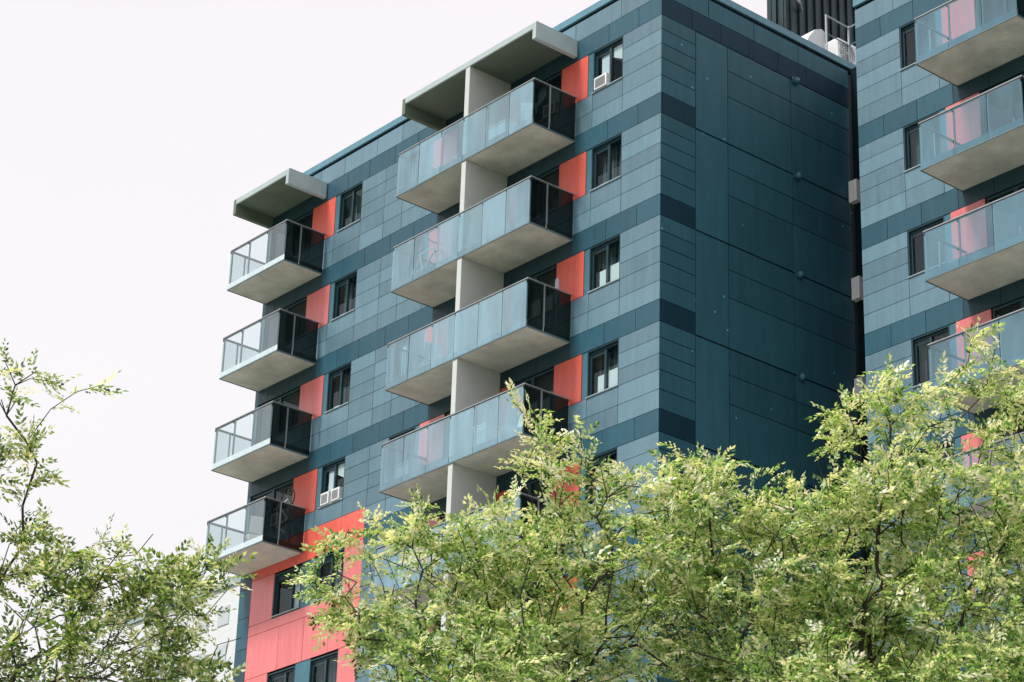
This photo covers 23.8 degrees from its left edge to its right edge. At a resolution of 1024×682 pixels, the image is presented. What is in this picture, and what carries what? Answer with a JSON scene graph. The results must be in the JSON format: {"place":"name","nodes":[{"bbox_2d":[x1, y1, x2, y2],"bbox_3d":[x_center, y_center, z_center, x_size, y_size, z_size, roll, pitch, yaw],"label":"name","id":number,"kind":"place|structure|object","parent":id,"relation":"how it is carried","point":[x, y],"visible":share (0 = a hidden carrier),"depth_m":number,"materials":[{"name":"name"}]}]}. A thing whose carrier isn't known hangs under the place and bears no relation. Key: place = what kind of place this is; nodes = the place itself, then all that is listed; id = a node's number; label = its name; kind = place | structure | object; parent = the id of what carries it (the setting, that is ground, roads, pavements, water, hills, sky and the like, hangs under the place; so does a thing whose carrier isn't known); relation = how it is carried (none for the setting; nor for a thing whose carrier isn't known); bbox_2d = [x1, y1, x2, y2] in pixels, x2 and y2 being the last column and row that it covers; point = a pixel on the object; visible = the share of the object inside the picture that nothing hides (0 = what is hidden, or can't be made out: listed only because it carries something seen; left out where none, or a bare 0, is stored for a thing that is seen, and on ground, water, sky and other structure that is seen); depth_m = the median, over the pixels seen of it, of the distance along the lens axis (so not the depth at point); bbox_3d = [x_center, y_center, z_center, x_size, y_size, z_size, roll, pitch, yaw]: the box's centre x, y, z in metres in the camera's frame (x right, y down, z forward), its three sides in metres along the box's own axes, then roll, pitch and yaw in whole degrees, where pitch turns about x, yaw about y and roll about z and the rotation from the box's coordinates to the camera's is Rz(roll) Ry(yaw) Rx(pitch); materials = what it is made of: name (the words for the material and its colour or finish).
{"place":"outdoors","nodes":[
{"label":"outdoors","id":0,"kind":"place"},
{"bbox_2d":[0,337,259,681],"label":"tree","id":1,"kind":"object","parent":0,"point":[156,583],"visible":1,"depth_m":18.36,"materials":[{"name":"green plant"}]},
{"bbox_2d":[125,575,240,681],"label":"apartment building","id":2,"kind":"structure","parent":0,"point":[225,624],"depth_m":185.55,"materials":[{"name":"concrete"}]},
{"bbox_2d":[135,637,146,656],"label":"window","id":3,"kind":"structure","parent":2,"relation":"in","point":[142,648],"depth_m":192.99,"materials":[{"name":"white glass"}]},
{"bbox_2d":[155,632,163,650],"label":"window","id":4,"kind":"structure","parent":2,"relation":"in","point":[156,648],"depth_m":191.30,"materials":[{"name":"white glass"}]},
{"bbox_2d":[194,652,204,661],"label":"window","id":5,"kind":"structure","parent":2,"relation":"in","point":[202,656],"depth_m":185.96,"materials":[{"name":"white glass"}]},
{"bbox_2d":[196,613,208,633],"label":"window","id":6,"kind":"structure","parent":2,"relation":"in","point":[202,623],"depth_m":186.96,"materials":[{"name":"white glass"}]},
{"bbox_2d":[214,644,226,664],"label":"window","id":7,"kind":"structure","parent":2,"relation":"in","point":[223,648],"depth_m":183.66,"materials":[{"name":"white glass"}]},
{"bbox_2d":[217,604,229,627],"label":"window","id":8,"kind":"structure","parent":2,"relation":"in","point":[223,620],"depth_m":184.97,"materials":[{"name":"white glass"}]},
{"bbox_2d":[0,0,766,681],"label":"sky","id":9,"kind":"structure","parent":0,"point":[131,131],"materials":[{"name":"white"}]},
{"bbox_2d":[283,378,718,681],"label":"tree","id":10,"kind":"object","parent":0,"point":[488,655],"visible":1,"depth_m":20.73,"materials":[{"name":"green plant"}]},
{"bbox_2d":[501,415,522,433],"bbox_3d":[0.009,2.205,61.203,0.576,0.956,0.476,12,-26,-20],"label":"balcony chair","id":11,"kind":"object","parent":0,"point":[503,428],"visible":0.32,"depth_m":61.25,"materials":[{"name":"white plastic"}]},
{"bbox_2d":[521,105,532,122],"bbox_3d":[0.452,-5.758,64.684,0.476,0.956,0.576,1,-24,2],"label":"balcony chair","id":12,"kind":"object","parent":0,"point":[523,116],"visible":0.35,"depth_m":64.55,"materials":[{"name":"white plastic"}]},
{"bbox_2d":[555,277,558,288],"bbox_3d":[1.138,-0.887,62.126,0.440,1.620,0.440,21,-30,-36],"label":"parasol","id":13,"kind":"object","parent":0,"point":[557,283],"visible":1,"depth_m":62.34,"materials":[{"name":"fabric"}]},
{"bbox_2d":[577,317,1023,681],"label":"tree","id":14,"kind":"object","parent":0,"point":[909,496],"visible":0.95,"depth_m":20.77,"materials":[{"name":"green plant"}]},
{"label":"ground","id":15,"kind":"structure","parent":0,"visible":0},
{"bbox_2d":[205,0,872,681],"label":"apartment building","id":16,"kind":"structure","parent":15,"relation":"on","point":[673,206],"depth_m":64.02,"materials":[{"name":"blue metal"}]},
{"bbox_2d":[245,516,263,539],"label":"balcony chair","id":17,"kind":"object","parent":16,"relation":"on","point":[256,525],"visible":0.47,"depth_m":69.11,"materials":[{"name":"white plastic"}]},
{"bbox_2d":[251,480,293,533],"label":"balcony door","id":18,"kind":"structure","parent":16,"relation":"in","point":[273,490],"depth_m":70.81,"materials":[{"name":"metal"}]},
{"bbox_2d":[257,387,299,443],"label":"balcony door","id":19,"kind":"structure","parent":16,"relation":"in","point":[280,399],"depth_m":72.17,"materials":[{"name":"metal"}]},
{"bbox_2d":[267,666,294,681],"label":"window","id":20,"kind":"structure","parent":16,"relation":"in","point":[277,676],"depth_m":67.67,"materials":[{"name":"metal"}]},
{"bbox_2d":[264,297,306,350],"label":"balcony door","id":21,"kind":"structure","parent":16,"relation":"in","point":[305,299],"depth_m":73.47,"materials":[{"name":"metal"}]},
{"bbox_2d":[270,565,301,617],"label":"window","id":22,"kind":"structure","parent":16,"relation":"in","point":[279,577],"depth_m":68.68,"materials":[{"name":"metal"}]},
{"bbox_2d":[280,487,294,536],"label":"bicycle","id":23,"kind":"object","parent":16,"relation":"on","point":[287,502],"visible":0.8,"depth_m":68.96,"materials":[{"name":"black metal"}]},
{"bbox_2d":[271,211,312,260],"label":"balcony door","id":24,"kind":"structure","parent":16,"relation":"in","point":[310,213],"depth_m":74.70,"materials":[{"name":"metal"}]},
{"bbox_2d":[309,651,337,681],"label":"window","id":25,"kind":"structure","parent":16,"relation":"in","point":[322,660],"depth_m":66.26,"materials":[{"name":"glass"}]},
{"bbox_2d":[320,491,330,505],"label":"window air conditioner","id":26,"kind":"object","parent":16,"relation":"attached to","point":[325,498],"depth_m":68.23,"materials":[{"name":"white plastic"}]},
{"bbox_2d":[313,548,344,602],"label":"window","id":27,"kind":"structure","parent":16,"relation":"in","point":[329,558],"depth_m":67.35,"materials":[{"name":"glass"}]},
{"bbox_2d":[318,456,345,508],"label":"window","id":28,"kind":"structure","parent":16,"relation":"in","point":[335,469],"depth_m":68.60,"materials":[{"name":"glass"}]},
{"bbox_2d":[331,487,342,501],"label":"window air conditioner","id":29,"kind":"object","parent":16,"relation":"attached to","point":[337,493],"depth_m":67.88,"materials":[{"name":"white plastic"}]},
{"bbox_2d":[324,362,351,413],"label":"window","id":30,"kind":"structure","parent":16,"relation":"in","point":[338,372],"depth_m":69.80,"materials":[{"name":"glass"}]},
{"bbox_2d":[330,270,357,321],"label":"window","id":31,"kind":"structure","parent":16,"relation":"in","point":[345,280],"depth_m":70.99,"materials":[{"name":"metal"}]},
{"bbox_2d":[336,182,362,232],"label":"window","id":32,"kind":"structure","parent":16,"relation":"in","point":[352,205],"depth_m":72.19,"materials":[{"name":"glass"}]},
{"bbox_2d":[380,529,408,582],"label":"window","id":33,"kind":"structure","parent":16,"relation":"in","point":[384,578],"depth_m":65.22,"materials":[{"name":"glass"}]},
{"bbox_2d":[385,426,415,480],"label":"window","id":34,"kind":"structure","parent":16,"relation":"in","point":[402,441],"depth_m":66.39,"materials":[{"name":"glass"}]},
{"bbox_2d":[392,332,419,379],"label":"window","id":35,"kind":"structure","parent":16,"relation":"in","point":[405,344],"depth_m":67.61,"materials":[{"name":"metal"}]},
{"bbox_2d":[394,460,423,478],"bbox_3d":[-2.719,3.578,64.108,0.530,0.650,0.630,21,-30,-36],"label":"storage box","id":36,"kind":"object","parent":16,"relation":"on","point":[411,466],"visible":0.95,"depth_m":63.99,"materials":[{"name":"plastic"}]},
{"bbox_2d":[398,235,424,281],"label":"window","id":37,"kind":"structure","parent":16,"relation":"in","point":[410,247],"depth_m":68.86,"materials":[{"name":"glass"}]},
{"bbox_2d":[403,145,427,186],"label":"window","id":38,"kind":"structure","parent":16,"relation":"in","point":[415,156],"depth_m":70.14,"materials":[{"name":"glass"}]},
{"bbox_2d":[404,238,444,278],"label":"bicycle","id":39,"kind":"object","parent":16,"relation":"on","point":[419,254],"visible":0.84,"depth_m":66.01,"materials":[{"name":"black metal"}]},
{"bbox_2d":[419,341,440,367],"bbox_3d":[-2.191,0.588,64.861,0.474,0.956,0.578,8,-25,-14],"label":"balcony chair","id":40,"kind":"object","parent":16,"relation":"on","point":[427,351],"visible":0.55,"depth_m":64.74,"materials":[{"name":"white plastic"}]},
{"bbox_2d":[440,515,445,560],"bbox_3d":[-1.294,5.372,62.883,0.070,2.245,1.760,21,-30,-36],"label":"balcony door","id":41,"kind":"structure","parent":16,"relation":"in","point":[442,517],"depth_m":63.79,"materials":[{"name":"metal"}]},
{"bbox_2d":[444,412,450,457],"bbox_3d":[-1.204,2.727,64.068,0.070,2.245,1.760,21,-30,-36],"label":"balcony door","id":42,"kind":"structure","parent":16,"relation":"in","point":[447,421],"depth_m":64.82,"materials":[{"name":"metal"}]},
{"bbox_2d":[453,219,458,253],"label":"balcony door","id":43,"kind":"structure","parent":16,"relation":"in","point":[455,243],"depth_m":67.20,"materials":[{"name":"metal"}]},
{"bbox_2d":[458,127,462,156],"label":"balcony door","id":44,"kind":"structure","parent":16,"relation":"in","point":[461,129],"depth_m":68.48,"materials":[{"name":"metal"}]},
{"bbox_2d":[473,422,498,446],"bbox_3d":[-0.642,2.574,61.889,0.530,0.800,0.530,21,-30,-36],"label":"storage box","id":45,"kind":"object","parent":16,"relation":"on","point":[485,431],"visible":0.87,"depth_m":61.76,"materials":[{"name":"white plastic"}]},
{"bbox_2d":[488,119,517,140],"bbox_3d":[-0.255,-5.420,65.146,0.530,0.670,0.830,21,-30,-36],"label":"storage box","id":46,"kind":"object","parent":16,"relation":"on","point":[499,128],"visible":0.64,"depth_m":64.98,"materials":[{"name":"white plastic"}]},
{"bbox_2d":[504,585,544,610],"bbox_3d":[0.346,7.237,59.822,0.070,2.245,1.760,21,-30,-36],"label":"balcony door","id":47,"kind":"structure","parent":16,"relation":"in","point":[526,600],"depth_m":60.18,"materials":[{"name":"metal"}]},
{"bbox_2d":[506,474,550,528],"bbox_3d":[0.436,4.592,61.006,0.070,2.245,1.760,21,-30,-36],"label":"balcony door","id":48,"kind":"structure","parent":16,"relation":"in","point":[530,484],"depth_m":61.40,"materials":[{"name":"metal"}]},
{"bbox_2d":[511,368,553,392],"bbox_3d":[0.527,1.946,62.190,0.070,2.245,1.760,21,-30,-36],"label":"balcony door","id":49,"kind":"structure","parent":16,"relation":"in","point":[533,379],"depth_m":62.53,"materials":[{"name":"metal"}]},
{"bbox_2d":[513,265,556,318],"bbox_3d":[0.618,-0.700,63.375,0.070,2.245,1.760,21,-30,-36],"label":"balcony door","id":50,"kind":"structure","parent":16,"relation":"in","point":[536,277],"depth_m":63.74,"materials":[{"name":"metal"}]},
{"bbox_2d":[516,166,559,221],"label":"balcony door","id":51,"kind":"structure","parent":16,"relation":"in","point":[520,188],"depth_m":65.29,"materials":[{"name":"glass"}]},
{"bbox_2d":[520,71,561,122],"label":"balcony door","id":52,"kind":"structure","parent":16,"relation":"in","point":[559,74],"depth_m":65.89,"materials":[{"name":"metal"}]},
{"bbox_2d":[583,564,614,613],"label":"window","id":53,"kind":"structure","parent":16,"relation":"in","point":[603,584],"depth_m":58.39,"materials":[{"name":"glass"}]},
{"bbox_2d":[585,448,617,505],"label":"window","id":54,"kind":"structure","parent":16,"relation":"in","point":[600,457],"depth_m":59.55,"materials":[{"name":"glass"}]},
{"bbox_2d":[594,72,609,90],"bbox_3d":[2.382,-6.790,63.965,0.210,0.360,0.480,21,-30,-36],"label":"window air conditioner","id":55,"kind":"object","parent":16,"relation":"attached to","point":[602,80],"depth_m":63.85,"materials":[{"name":"white plastic"}]},
{"bbox_2d":[585,338,618,398],"bbox_3d":[2.366,0.728,60.511,0.385,1.290,1.188,21,-30,-36],"label":"window","id":56,"kind":"structure","parent":16,"relation":"in","point":[607,381],"depth_m":60.61,"materials":[{"name":"metal"}]},
{"bbox_2d":[587,234,620,293],"bbox_3d":[2.457,-1.917,61.695,0.385,1.290,1.188,21,-30,-36],"label":"window","id":57,"kind":"structure","parent":16,"relation":"in","point":[610,273],"depth_m":61.84,"materials":[{"name":"glass"}]},
{"bbox_2d":[589,133,621,191],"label":"window","id":58,"kind":"structure","parent":16,"relation":"in","point":[610,157],"depth_m":63.07,"materials":[{"name":"glass"}]},
{"bbox_2d":[591,36,623,94],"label":"window","id":59,"kind":"structure","parent":16,"relation":"in","point":[607,52],"depth_m":64.19,"materials":[{"name":"metal"}]},
{"bbox_2d":[801,29,824,48],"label":"roof duct","id":60,"kind":"object","parent":16,"relation":"on","point":[816,36],"visible":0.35,"depth_m":67.82,"materials":[{"name":"white metal"}]},
{"bbox_2d":[825,14,855,61],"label":"roof guard rail","id":61,"kind":"object","parent":16,"relation":"on","point":[826,34],"visible":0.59,"depth_m":68.31,"materials":[{"name":"metal"}]},
{"bbox_2d":[825,38,856,64],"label":"roof condenser","id":62,"kind":"object","parent":16,"relation":"on","point":[837,48],"visible":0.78,"depth_m":68.40,"materials":[{"name":"white metal"}]},
{"bbox_2d":[853,0,1023,678],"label":"apartment building","id":63,"kind":"structure","parent":15,"relation":"on","point":[940,91],"depth_m":58.65,"materials":[{"name":"metal"}]},
{"bbox_2d":[899,12,935,70],"bbox_3d":[10.257,-7.553,61.353,0.185,1.290,1.188,21,-30,-36],"label":"window","id":64,"kind":"structure","parent":63,"relation":"in","point":[911,26],"depth_m":61.67,"materials":[{"name":"glass"}]},
{"bbox_2d":[903,111,940,172],"bbox_3d":[10.242,-4.878,60.227,0.385,1.290,1.188,21,-30,-36],"label":"window","id":65,"kind":"structure","parent":63,"relation":"in","point":[914,129],"depth_m":60.52,"materials":[{"name":"metal"}]},
{"bbox_2d":[907,216,946,277],"bbox_3d":[10.076,-2.261,58.985,0.185,1.290,1.188,21,-30,-36],"label":"window","id":66,"kind":"structure","parent":63,"relation":"in","point":[918,231],"depth_m":59.23,"materials":[{"name":"glass"}]},
{"bbox_2d":[912,325,951,388],"bbox_3d":[10.061,0.413,57.859,0.385,1.290,1.188,21,-30,-36],"label":"window","id":67,"kind":"structure","parent":63,"relation":"in","point":[922,341],"depth_m":58.10,"materials":[{"name":"metal"}]},
{"bbox_2d":[916,439,956,497],"bbox_3d":[9.895,3.030,56.617,0.185,1.290,1.188,21,-30,-36],"label":"window","id":68,"kind":"structure","parent":63,"relation":"in","point":[953,440],"depth_m":56.87,"materials":[{"name":"metal"}]},
{"bbox_2d":[922,566,961,615],"bbox_3d":[9.880,5.704,55.491,0.385,1.290,1.188,21,-30,-36],"label":"window","id":69,"kind":"structure","parent":63,"relation":"in","point":[953,586],"depth_m":55.44,"materials":[{"name":"glass"}]},
{"bbox_2d":[976,0,1008,26],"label":"balcony door","id":70,"kind":"structure","parent":63,"relation":"in","point":[1005,2],"depth_m":59.90,"materials":[{"name":"metal"}]},
{"bbox_2d":[981,73,1023,134],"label":"balcony door","id":71,"kind":"structure","parent":63,"relation":"in","point":[1010,87],"depth_m":58.42,"materials":[{"name":"metal"}]},
{"bbox_2d":[986,183,1023,245],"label":"balcony door","id":72,"kind":"structure","parent":63,"relation":"in","point":[1017,198],"depth_m":57.45,"materials":[{"name":"metal"}]},
{"bbox_2d":[992,297,1023,356],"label":"balcony door","id":73,"kind":"structure","parent":63,"relation":"in","point":[1021,300],"depth_m":56.34,"materials":[{"name":"metal"}]},
{"bbox_2d":[999,418,1021,469],"bbox_3d":[11.670,2.680,54.517,0.070,2.245,1.760,21,-30,-36],"label":"balcony door","id":74,"kind":"structure","parent":63,"relation":"in","point":[1021,418],"depth_m":55.29,"materials":[{"name":"metal"}]}
]}

